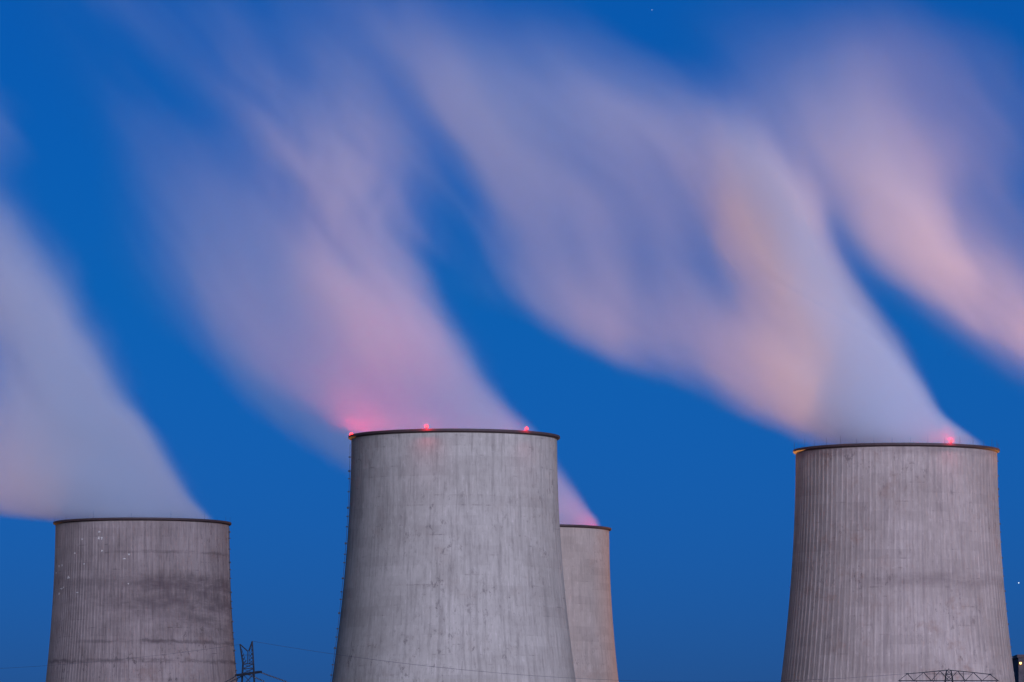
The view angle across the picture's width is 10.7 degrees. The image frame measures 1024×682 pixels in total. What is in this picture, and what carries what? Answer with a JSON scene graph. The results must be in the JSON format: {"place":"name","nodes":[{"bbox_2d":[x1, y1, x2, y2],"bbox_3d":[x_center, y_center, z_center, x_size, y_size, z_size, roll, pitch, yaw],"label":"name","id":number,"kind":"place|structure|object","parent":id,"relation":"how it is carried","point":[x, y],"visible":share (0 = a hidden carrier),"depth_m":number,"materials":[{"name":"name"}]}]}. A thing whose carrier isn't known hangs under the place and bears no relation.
{"place":"outdoors","nodes":[
{"label":"outdoors","id":0,"kind":"place"},
{"bbox_2d":[0,0,1023,681],"label":"sky","id":1,"kind":"structure","parent":0,"point":[683,244],"materials":[{"name":"blue"}]},
{"bbox_2d":[1012,654,1023,681],"bbox_3d":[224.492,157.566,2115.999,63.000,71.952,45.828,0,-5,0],"label":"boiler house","id":2,"kind":"structure","parent":0,"point":[1018,663],"depth_m":2097.50,"materials":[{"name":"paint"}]},
{"label":"ground","id":3,"kind":"structure","parent":0,"visible":0},
{"bbox_2d":[46,517,237,681],"bbox_3d":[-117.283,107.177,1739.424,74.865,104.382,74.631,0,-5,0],"label":"cooling tower","id":4,"kind":"structure","parent":3,"relation":"on","point":[133,588],"depth_m":1717.31,"materials":[{"name":"concrete"}]},
{"bbox_2d":[224,641,286,681],"bbox_3d":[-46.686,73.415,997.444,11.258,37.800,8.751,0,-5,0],"label":"lattice pylon","id":5,"kind":"object","parent":3,"relation":"on","point":[249,673],"visible":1,"depth_m":998.17,"materials":[{"name":"metal"}]},
{"bbox_2d":[0,645,232,668],"bbox_3d":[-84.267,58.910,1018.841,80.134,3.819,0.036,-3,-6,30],"label":"overhead wire","id":6,"kind":"object","parent":5,"relation":"attached to","point":[108,660],"visible":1,"depth_m":1013.15,"materials":[{"name":"metal"}]},
{"bbox_2d":[253,641,941,681],"bbox_3d":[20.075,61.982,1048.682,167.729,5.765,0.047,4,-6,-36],"label":"overhead wire","id":7,"kind":"object","parent":5,"relation":"attached to","point":[580,678],"visible":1,"depth_m":1040.52,"materials":[{"name":"metal"}]},
{"bbox_2d":[330,425,575,681],"bbox_3d":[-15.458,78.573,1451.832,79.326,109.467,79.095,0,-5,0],"label":"cooling tower","id":8,"kind":"structure","parent":3,"relation":"on","point":[453,554],"depth_m":1429.30,"materials":[{"name":"concrete"}]},
{"bbox_2d":[560,524,618,681],"bbox_3d":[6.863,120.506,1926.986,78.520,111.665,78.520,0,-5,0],"label":"cooling tower","id":9,"kind":"structure","parent":3,"relation":"on","point":[585,561],"depth_m":1909.61,"materials":[{"name":"concrete"}]},
{"bbox_2d":[781,440,1014,681],"bbox_3d":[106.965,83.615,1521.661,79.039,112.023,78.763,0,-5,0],"label":"cooling tower","id":10,"kind":"structure","parent":3,"relation":"on","point":[897,558],"depth_m":1498.73,"materials":[{"name":"concrete"}]},
{"bbox_2d":[898,668,998,681],"bbox_3d":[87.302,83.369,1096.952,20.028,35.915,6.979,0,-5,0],"label":"lattice pylon","id":11,"kind":"object","parent":3,"relation":"on","point":[952,675],"visible":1,"depth_m":1097.90,"materials":[{"name":"metal"}]}
]}

